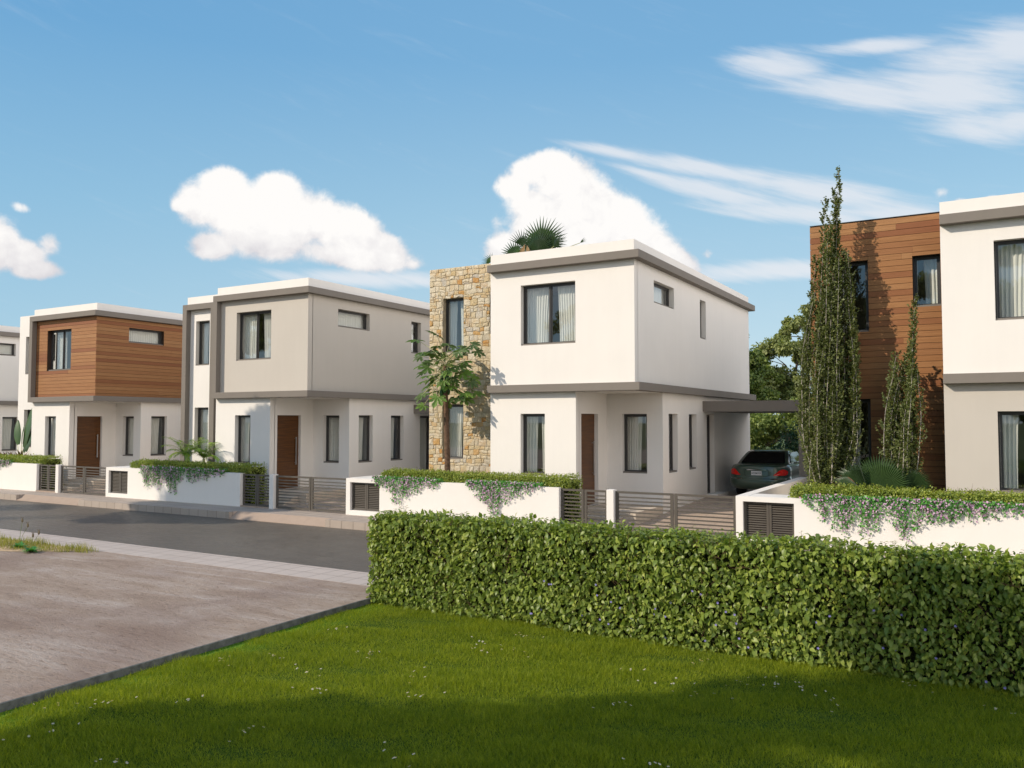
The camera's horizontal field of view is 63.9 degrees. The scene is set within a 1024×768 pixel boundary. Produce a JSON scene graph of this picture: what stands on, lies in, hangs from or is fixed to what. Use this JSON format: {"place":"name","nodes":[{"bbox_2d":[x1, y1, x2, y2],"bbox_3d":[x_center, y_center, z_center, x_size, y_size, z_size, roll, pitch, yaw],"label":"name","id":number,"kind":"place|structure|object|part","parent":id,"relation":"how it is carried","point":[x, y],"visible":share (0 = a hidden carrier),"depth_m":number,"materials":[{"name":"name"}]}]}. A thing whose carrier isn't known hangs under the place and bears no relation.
{"place":"outdoors","nodes":[
{"label":"outdoors","id":0,"kind":"place"},
{"bbox_2d":[0,325,19,454],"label":"house","id":1,"kind":"structure","parent":0,"point":[9,356],"depth_m":40.50,"materials":[{"name":"grey paint"}]},
{"bbox_2d":[0,343,14,355],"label":"window","id":2,"kind":"structure","parent":1,"relation":"in","point":[5,349],"depth_m":40.63,"materials":[{"name":"grey"}]},
{"bbox_2d":[2,417,16,450],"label":"window","id":3,"kind":"structure","parent":1,"relation":"in","point":[6,421],"depth_m":40.59,"materials":[{"name":"grey"}]},
{"bbox_2d":[14,409,31,454],"bbox_3d":[-20.999,2.385,35.455,1.616,3.192,0.296,-2,-3,30],"label":"giant paddle plant","id":4,"kind":"object","parent":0,"point":[26,437],"visible":0.83,"depth_m":35.39,"materials":[{"name":"green plant"}]},
{"bbox_2d":[63,487,105,493],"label":"driveway","id":5,"kind":"structure","parent":0,"point":[90,491],"depth_m":31.64,"materials":[{"name":"beige concrete"}]},
{"bbox_2d":[17,303,182,482],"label":"house","id":6,"kind":"structure","parent":0,"point":[99,385],"depth_m":34.11,"materials":[{"name":"brown"}]},
{"bbox_2d":[46,416,55,456],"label":"window","id":7,"kind":"structure","parent":6,"relation":"in","point":[53,417],"depth_m":34.09,"materials":[{"name":"grey"}]},
{"bbox_2d":[48,329,71,370],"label":"window","id":8,"kind":"structure","parent":6,"relation":"in","point":[62,334],"depth_m":34.10,"materials":[{"name":"grey"}]},
{"bbox_2d":[76,416,100,476],"bbox_3d":[-17.483,2.594,33.837,0.165,2.524,1.097,-2,-3,30],"label":"door","id":9,"kind":"structure","parent":6,"relation":"in","point":[88,427],"depth_m":33.89,"materials":[{"name":"brown wood"}]},
{"bbox_2d":[123,416,133,455],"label":"window","id":10,"kind":"structure","parent":6,"relation":"in","point":[129,428],"depth_m":34.75,"materials":[{"name":"grey"}]},
{"bbox_2d":[129,328,162,345],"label":"window","id":11,"kind":"structure","parent":6,"relation":"in","point":[140,336],"depth_m":34.59,"materials":[{"name":"grey"}]},
{"bbox_2d":[151,416,165,455],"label":"window","id":12,"kind":"structure","parent":6,"relation":"in","point":[154,419],"depth_m":34.96,"materials":[{"name":"grey"}]},
{"bbox_2d":[0,550,369,702],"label":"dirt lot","id":13,"kind":"structure","parent":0,"point":[67,617],"depth_m":11.91,"materials":[{"name":"grey concrete"}]},
{"bbox_2d":[22,529,43,552],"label":"weed","id":14,"kind":"object","parent":13,"relation":"on","point":[31,549],"visible":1,"depth_m":16.90,"materials":[{"name":"green plant"}]},
{"bbox_2d":[0,538,88,551],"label":"sandy patch","id":15,"kind":"object","parent":13,"relation":"on","point":[21,550],"visible":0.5,"depth_m":17.26,"materials":[{"name":"soil"}]},
{"bbox_2d":[13,517,28,547],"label":"weed","id":16,"kind":"object","parent":15,"relation":"on","point":[19,544],"visible":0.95,"depth_m":17.47,"materials":[{"name":"green plant"}]},
{"bbox_2d":[0,532,98,552],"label":"wild grass","id":17,"kind":"structure","parent":15,"relation":"on","point":[7,540],"depth_m":17.51,"materials":[{"name":"green plant"}]},
{"bbox_2d":[0,499,374,572],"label":"road","id":18,"kind":"structure","parent":0,"point":[336,548],"depth_m":21.24,"materials":[{"name":"grey asphalt"}]},
{"bbox_2d":[0,529,377,585],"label":"pavement","id":19,"kind":"structure","parent":0,"point":[319,573],"depth_m":16.04,"materials":[{"name":"grey concrete"}]},
{"bbox_2d":[180,277,429,494],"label":"house","id":20,"kind":"structure","parent":0,"point":[308,377],"depth_m":28.63,"materials":[{"name":"grey paint"}]},
{"bbox_2d":[197,407,207,449],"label":"window","id":21,"kind":"structure","parent":20,"relation":"in","point":[202,412],"depth_m":30.87,"materials":[{"name":"grey"}]},
{"bbox_2d":[196,321,209,365],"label":"window","id":22,"kind":"structure","parent":20,"relation":"in","point":[204,329],"depth_m":31.02,"materials":[{"name":"grey"}]},
{"bbox_2d":[238,415,249,463],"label":"window","id":23,"kind":"structure","parent":20,"relation":"in","point":[244,420],"depth_m":28.39,"materials":[{"name":"grey"}]},
{"bbox_2d":[237,310,270,360],"bbox_3d":[-8.713,-1.644,28.128,1.770,1.770,0.316,-2,-3,30],"label":"window","id":24,"kind":"structure","parent":20,"relation":"in","point":[249,322],"depth_m":28.41,"materials":[{"name":"grey"}]},
{"bbox_2d":[277,415,299,489],"bbox_3d":[-7.715,2.336,28.158,0.165,2.524,1.097,-2,-3,30],"label":"door","id":25,"kind":"structure","parent":20,"relation":"in","point":[287,425],"depth_m":28.22,"materials":[{"name":"brown wood"}]},
{"bbox_2d":[324,415,338,462],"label":"window","id":26,"kind":"structure","parent":20,"relation":"in","point":[332,421],"depth_m":29.04,"materials":[{"name":"grey"}]},
{"bbox_2d":[338,310,368,330],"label":"window","id":27,"kind":"structure","parent":20,"relation":"in","point":[346,319],"depth_m":28.97,"materials":[{"name":"grey"}]},
{"bbox_2d":[358,415,371,462],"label":"window","id":28,"kind":"structure","parent":20,"relation":"in","point":[361,417],"depth_m":29.34,"materials":[{"name":"grey"}]},
{"bbox_2d":[391,416,401,460],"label":"window","id":29,"kind":"structure","parent":20,"relation":"in","point":[392,417],"depth_m":30.91,"materials":[{"name":"grey"}]},
{"bbox_2d":[411,322,417,353],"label":"window","id":30,"kind":"structure","parent":20,"relation":"in","point":[412,323],"depth_m":32.05,"materials":[{"name":"grey"}]},
{"bbox_2d":[420,416,428,469],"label":"window","id":31,"kind":"structure","parent":20,"relation":"in","point":[422,418],"depth_m":32.51,"materials":[{"name":"grey"}]},
{"bbox_2d":[264,496,345,510],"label":"driveway","id":32,"kind":"structure","parent":0,"point":[316,507],"depth_m":26.00,"materials":[{"name":"beige concrete"}]},
{"bbox_2d":[0,489,919,558],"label":"pavement","id":33,"kind":"structure","parent":0,"point":[345,521],"depth_m":25.81,"materials":[{"name":"beige concrete"}]},
{"bbox_2d":[55,464,63,492],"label":"gate pillar","id":34,"kind":"structure","parent":33,"relation":"on","point":[58,480],"depth_m":31.00,"materials":[{"name":"white paint"}]},
{"bbox_2d":[61,465,105,494],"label":"driveway gate","id":35,"kind":"structure","parent":34,"relation":"attached to","point":[84,477],"depth_m":30.31,"materials":[{"name":"grey metal"}]},
{"bbox_2d":[269,474,277,508],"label":"gate pillar","id":36,"kind":"structure","parent":33,"relation":"on","point":[272,491],"depth_m":25.32,"materials":[{"name":"white paint"}]},
{"bbox_2d":[276,475,345,512],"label":"driveway gate","id":37,"kind":"structure","parent":36,"relation":"attached to","point":[311,493],"depth_m":24.63,"materials":[{"name":"grey metal"}]},
{"bbox_2d":[606,489,616,526],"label":"gate pillar","id":38,"kind":"structure","parent":33,"relation":"on","point":[611,504],"depth_m":19.64,"materials":[{"name":"white paint"}]},
{"bbox_2d":[561,488,606,523],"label":"garden gate","id":39,"kind":"structure","parent":38,"relation":"attached to","point":[583,501],"depth_m":20.10,"materials":[{"name":"grey metal"}]},
{"bbox_2d":[616,491,735,539],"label":"driveway gate","id":40,"kind":"structure","parent":38,"relation":"attached to","point":[673,510],"depth_m":18.93,"materials":[{"name":"grey metal"}]},
{"bbox_2d":[0,602,1023,767],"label":"lawn","id":41,"kind":"structure","parent":0,"point":[241,645],"depth_m":7.94,"materials":[{"name":"green plant"}]},
{"bbox_2d":[365,505,1023,696],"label":"hedge","id":42,"kind":"object","parent":41,"relation":"on","point":[945,614],"visible":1,"depth_m":9.86,"materials":[{"name":"green plant"}]},
{"bbox_2d":[0,0,1023,414],"label":"sky","id":43,"kind":"structure","parent":0,"point":[158,155],"materials":[{"name":"blue"}]},
{"bbox_2d":[429,239,812,513],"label":"house","id":44,"kind":"structure","parent":0,"point":[621,365],"depth_m":22.99,"materials":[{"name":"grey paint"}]},
{"bbox_2d":[443,404,462,458],"bbox_3d":[-1.690,1.452,25.002,0.858,1.760,0.316,-2,-3,30],"label":"window","id":45,"kind":"structure","parent":44,"relation":"in","point":[455,414],"depth_m":25.17,"materials":[{"name":"grey"}]},
{"bbox_2d":[446,298,463,352],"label":"window","id":46,"kind":"structure","parent":44,"relation":"in","point":[451,304],"depth_m":25.32,"materials":[{"name":"grey"}]},
{"bbox_2d":[523,414,544,474],"bbox_3d":[0.658,1.649,22.519,0.855,1.762,0.316,-2,-3,30],"label":"window","id":47,"kind":"structure","parent":44,"relation":"in","point":[530,421],"depth_m":22.68,"materials":[{"name":"grey"}]},
{"bbox_2d":[522,282,574,345],"bbox_3d":[1.062,-1.902,22.445,1.770,1.770,0.316,-2,-3,30],"label":"window","id":48,"kind":"structure","parent":44,"relation":"in","point":[538,299],"depth_m":22.64,"materials":[{"name":"grey"}]},
{"bbox_2d":[581,414,596,505],"bbox_3d":[2.061,2.078,22.474,0.165,2.524,1.097,-2,-3,30],"label":"door","id":49,"kind":"structure","parent":44,"relation":"in","point":[587,420],"depth_m":22.61,"materials":[{"name":"brown wood"}]},
{"bbox_2d":[623,414,646,473],"bbox_3d":[3.536,1.679,23.195,0.838,1.762,0.316,-2,-3,30],"label":"window","id":50,"kind":"structure","parent":44,"relation":"in","point":[632,422],"depth_m":23.34,"materials":[{"name":"grey"}]},
{"bbox_2d":[654,283,672,308],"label":"window","id":51,"kind":"structure","parent":44,"relation":"in","point":[659,290],"depth_m":23.55,"materials":[{"name":"grey"}]},
{"bbox_2d":[669,414,676,472],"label":"window","id":52,"kind":"structure","parent":44,"relation":"in","point":[671,470],"depth_m":23.72,"materials":[{"name":"grey"}]},
{"bbox_2d":[689,414,695,469],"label":"window","id":53,"kind":"structure","parent":44,"relation":"in","point":[690,415],"depth_m":25.27,"materials":[{"name":"grey"}]},
{"bbox_2d":[700,302,704,338],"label":"window","id":54,"kind":"structure","parent":44,"relation":"in","point":[700,302],"depth_m":26.38,"materials":[{"name":"grey"}]},
{"bbox_2d":[707,415,709,492],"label":"window","id":55,"kind":"structure","parent":44,"relation":"in","point":[708,433],"depth_m":26.85,"materials":[{"name":"grey"}]},
{"bbox_2d":[584,486,756,537],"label":"driveway","id":56,"kind":"structure","parent":0,"point":[732,493],"depth_m":21.89,"materials":[{"name":"beige concrete"}]},
{"bbox_2d":[730,449,798,494],"bbox_3d":[8.777,2.916,27.561,2.060,1.461,4.750,-2,-3,30],"label":"parked car","id":57,"kind":"object","parent":56,"relation":"on","point":[756,468],"visible":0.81,"depth_m":25.88,"materials":[{"name":"grey paint"}]},
{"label":"rear window","id":58,"kind":"part","parent":57,"relation":"part of","materials":[{"name":"black glass"}]},
{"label":"side window","id":59,"kind":"part","parent":57,"relation":"part of","materials":[{"name":"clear glass"}]},
{"bbox_2d":[760,428,792,448],"bbox_3d":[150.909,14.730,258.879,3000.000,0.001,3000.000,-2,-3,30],"label":"ground","id":60,"kind":"structure","parent":0,"point":[777,443],"depth_m":104.89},
{"bbox_2d":[17,494,331,526],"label":"ramp","id":61,"kind":"structure","parent":60,"relation":"on","point":[284,519],"depth_m":24.08,"materials":[{"name":"concrete"}]},
{"bbox_2d":[0,598,377,712],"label":"edging","id":62,"kind":"object","parent":60,"relation":"on","point":[44,694],"depth_m":9.41,"materials":[{"name":"concrete"}]},
{"bbox_2d":[810,192,1023,494],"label":"house","id":63,"kind":"structure","parent":0,"point":[957,266],"depth_m":17.38,"materials":[{"name":"brown"}]},
{"bbox_2d":[840,261,868,332],"bbox_3d":[8.054,-2.038,19.483,0.808,1.772,0.316,-2,-3,30],"label":"window","id":64,"kind":"structure","parent":63,"relation":"in","point":[857,263],"depth_m":19.30,"materials":[{"name":"grey"}]},
{"bbox_2d":[839,399,871,468],"bbox_3d":[8.076,1.194,19.324,0.858,1.760,0.316,-2,-3,30],"label":"window","id":65,"kind":"structure","parent":63,"relation":"in","point":[868,401],"depth_m":19.18,"materials":[{"name":"grey"}]},
{"bbox_2d":[913,255,940,306],"bbox_3d":[9.454,-2.325,18.681,0.668,1.272,0.316,-2,-3,30],"label":"window","id":66,"kind":"structure","parent":63,"relation":"in","point":[932,268],"depth_m":18.75,"materials":[{"name":"grey"}]},
{"bbox_2d":[994,239,1023,319],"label":"window","id":67,"kind":"structure","parent":63,"relation":"in","point":[1008,255],"depth_m":17.14,"materials":[{"name":"grey"}]},
{"bbox_2d":[998,411,1023,492],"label":"window","id":68,"kind":"structure","parent":63,"relation":"in","point":[1007,420],"depth_m":17.01,"materials":[{"name":"grey"}]},
{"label":"garden soil","id":69,"kind":"structure","parent":0,"visible":0},
{"bbox_2d":[0,462,41,490],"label":"garden wall","id":70,"kind":"structure","parent":69,"relation":"on","point":[19,476],"depth_m":32.22,"materials":[{"name":"white paint"}]},
{"bbox_2d":[0,459,14,466],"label":"hanging ivy","id":71,"kind":"object","parent":70,"relation":"attached to","point":[7,462],"visible":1,"depth_m":32.71,"materials":[{"name":"green plant"}]},
{"bbox_2d":[36,464,55,492],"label":"garden gate","id":72,"kind":"structure","parent":70,"relation":"attached to","point":[48,475],"depth_m":31.48,"materials":[{"name":"grey metal"}]},
{"bbox_2d":[0,453,63,488],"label":"hedge","id":73,"kind":"object","parent":69,"relation":"on","point":[39,459],"visible":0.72,"depth_m":32.16,"materials":[{"name":"green plant"}]},
{"bbox_2d":[63,477,105,489],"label":"porch floor","id":74,"kind":"structure","parent":69,"relation":"on","point":[86,483],"depth_m":32.37,"materials":[{"name":"grey concrete"}]},
{"bbox_2d":[105,466,244,506],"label":"garden wall","id":75,"kind":"structure","parent":69,"relation":"on","point":[226,489],"depth_m":27.43,"materials":[{"name":"white paint"}]},
{"bbox_2d":[110,470,119,492],"bbox_3d":[-14.175,3.496,29.359,0.534,0.795,0.040,-2,-3,30],"label":"louvre door","id":76,"kind":"structure","parent":75,"relation":"in","point":[112,475],"depth_m":29.37,"materials":[{"name":"grey metal"}]},
{"bbox_2d":[120,471,127,493],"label":"louvre door","id":77,"kind":"structure","parent":75,"relation":"in","point":[121,474],"depth_m":29.13,"materials":[{"name":"grey metal"}]},
{"bbox_2d":[139,465,231,494],"bbox_3d":[-11.005,3.231,27.493,4.342,1.005,0.444,-2,-3,30],"label":"hanging ivy","id":78,"kind":"object","parent":75,"relation":"attached to","point":[145,470],"visible":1,"depth_m":27.58,"materials":[{"name":"green plant"}]},
{"bbox_2d":[240,474,268,508],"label":"garden gate","id":79,"kind":"structure","parent":75,"relation":"attached to","point":[257,487],"depth_m":25.78,"materials":[{"name":"grey metal"}]},
{"bbox_2d":[161,436,209,461],"bbox_3d":[-11.644,2.780,29.313,1.907,1.838,1.695,-2,-3,30],"label":"feather palm","id":80,"kind":"object","parent":69,"relation":"on","point":[184,449],"visible":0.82,"depth_m":29.24,"materials":[{"name":"green plant"}]},
{"bbox_2d":[173,437,219,463],"bbox_3d":[-10.862,2.766,28.750,1.976,1.815,1.698,-2,-3,30],"label":"feather palm","id":81,"kind":"object","parent":69,"relation":"on","point":[203,453],"visible":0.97,"depth_m":28.70,"materials":[{"name":"green plant"}]},
{"bbox_2d":[129,456,268,503],"bbox_3d":[-10.735,3.270,27.836,6.137,1.523,0.988,-2,-3,30],"label":"hedge","id":82,"kind":"object","parent":69,"relation":"on","point":[246,468],"visible":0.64,"depth_m":26.74,"materials":[{"name":"green plant"}]},
{"bbox_2d":[262,487,345,504],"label":"porch floor","id":83,"kind":"structure","parent":69,"relation":"on","point":[306,495],"depth_m":27.01,"materials":[{"name":"grey concrete"}]},
{"bbox_2d":[407,330,485,471],"bbox_3d":[-1.852,1.031,23.520,2.055,5.008,2.311,1,-3,-27],"label":"papaya tree","id":84,"kind":"object","parent":69,"relation":"on","point":[446,383],"visible":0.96,"depth_m":23.30,"materials":[{"name":"green plant"}]},
{"bbox_2d":[346,475,560,526],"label":"garden wall","id":85,"kind":"structure","parent":69,"relation":"on","point":[365,496],"depth_m":22.01,"materials":[{"name":"white paint"}]},
{"bbox_2d":[352,482,366,510],"bbox_3d":[-4.396,3.237,23.674,0.534,0.795,0.040,-2,-3,30],"label":"louvre door","id":86,"kind":"structure","parent":85,"relation":"in","point":[354,484],"depth_m":23.67,"materials":[{"name":"grey metal"}]},
{"bbox_2d":[366,483,378,510],"bbox_3d":[-3.927,3.225,23.401,0.534,0.795,0.040,-2,-3,30],"label":"louvre door","id":87,"kind":"structure","parent":85,"relation":"in","point":[372,507],"depth_m":23.43,"materials":[{"name":"grey metal"}]},
{"bbox_2d":[371,475,446,509],"bbox_3d":[-2.880,3.005,22.761,2.444,0.966,0.406,-2,-3,30],"label":"hanging ivy","id":88,"kind":"object","parent":85,"relation":"attached to","point":[405,480],"visible":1,"depth_m":22.69,"materials":[{"name":"green plant"}]},
{"bbox_2d":[465,479,544,516],"bbox_3d":[-0.186,2.980,21.207,2.329,1.044,0.439,-2,-3,30],"label":"hanging ivy","id":89,"kind":"object","parent":85,"relation":"attached to","point":[498,486],"visible":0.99,"depth_m":21.17,"materials":[{"name":"green plant"}]},
{"bbox_2d":[380,465,584,526],"bbox_3d":[-0.960,3.012,22.153,6.137,1.523,0.988,-2,-3,30],"label":"hedge","id":90,"kind":"object","parent":69,"relation":"on","point":[559,480],"visible":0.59,"depth_m":21.38,"materials":[{"name":"green plant"}]},
{"bbox_2d":[481,217,586,263],"bbox_3d":[0.922,-1.662,37.392,5.573,12.249,1.097,-1,-3,26],"label":"fan palm","id":91,"kind":"object","parent":69,"relation":"on","point":[542,238],"visible":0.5,"depth_m":37.42,"materials":[{"name":"green plant"}]},
{"bbox_2d":[580,503,662,526],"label":"porch floor","id":92,"kind":"structure","parent":69,"relation":"on","point":[632,514],"depth_m":21.32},
{"bbox_2d":[749,337,786,423],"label":"broadleaf tree","id":93,"kind":"object","parent":69,"relation":"on","point":[760,366],"visible":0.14,"depth_m":40.11,"materials":[{"name":"green plant"}]},
{"bbox_2d":[750,331,811,444],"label":"broadleaf tree","id":94,"kind":"object","parent":69,"relation":"on","point":[776,346],"visible":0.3,"depth_m":41.07,"materials":[{"name":"green plant"}]},
{"bbox_2d":[750,395,812,453],"bbox_3d":[11.715,2.296,37.562,8.169,4.367,3.308,-2,-3,30],"label":"broadleaf tree","id":95,"kind":"object","parent":69,"relation":"on","point":[763,423],"visible":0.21,"depth_m":36.96,"materials":[{"name":"green plant"}]},
{"bbox_2d":[771,421,798,452],"bbox_3d":[12.492,2.974,34.281,3.736,3.489,2.632,-2,-3,30],"label":"shrub","id":96,"kind":"object","parent":69,"relation":"on","point":[794,441],"visible":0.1,"depth_m":34.57,"materials":[{"name":"green plant"}]},
{"bbox_2d":[774,304,811,340],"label":"broadleaf tree","id":97,"kind":"object","parent":69,"relation":"on","point":[790,325],"visible":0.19,"depth_m":43.22,"materials":[{"name":"green plant"}]},
{"bbox_2d":[793,165,864,488],"bbox_3d":[7.279,-0.955,18.926,1.549,8.232,1.153,-1,-3,12],"label":"poplar tree","id":98,"kind":"object","parent":69,"relation":"on","point":[826,453],"visible":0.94,"depth_m":18.68,"materials":[{"name":"green plant"}]},
{"bbox_2d":[736,477,1023,561],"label":"garden wall","id":99,"kind":"structure","parent":69,"relation":"on","point":[774,509],"depth_m":16.78,"materials":[{"name":"white paint"}]},
{"bbox_2d":[744,501,768,536],"bbox_3d":[5.367,2.979,17.997,0.534,0.795,0.040,-2,-3,30],"label":"louvre door","id":100,"kind":"structure","parent":99,"relation":"in","point":[766,507],"depth_m":18.00,"materials":[{"name":"grey metal"}]},
{"bbox_2d":[769,503,793,538],"bbox_3d":[5.835,2.967,17.725,0.534,0.795,0.040,-2,-3,30],"label":"louvre door","id":101,"kind":"structure","parent":99,"relation":"in","point":[771,526],"depth_m":17.73,"materials":[{"name":"grey metal"}]},
{"bbox_2d":[799,493,1023,542],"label":"hanging ivy","id":102,"kind":"object","parent":99,"relation":"attached to","point":[950,504],"visible":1,"depth_m":16.41,"materials":[{"name":"green plant"}]},
{"bbox_2d":[833,454,933,491],"bbox_3d":[7.983,2.118,17.725,2.037,1.229,0.668,-2,-3,30],"label":"fan palm shrub","id":103,"kind":"object","parent":69,"relation":"on","point":[882,473],"visible":0.8,"depth_m":17.61,"materials":[{"name":"green plant"}]},
{"bbox_2d":[875,293,927,489],"bbox_3d":[8.473,0.571,17.978,0.969,5.084,1.017,0,-3,6],"label":"poplar tree","id":104,"kind":"object","parent":69,"relation":"on","point":[903,446],"visible":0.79,"depth_m":17.87,"materials":[{"name":"green plant"}]},
{"bbox_2d":[788,479,1023,506],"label":"hedge","id":105,"kind":"object","parent":69,"relation":"on","point":[799,490],"visible":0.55,"depth_m":16.73,"materials":[{"name":"green plant"}]}
]}

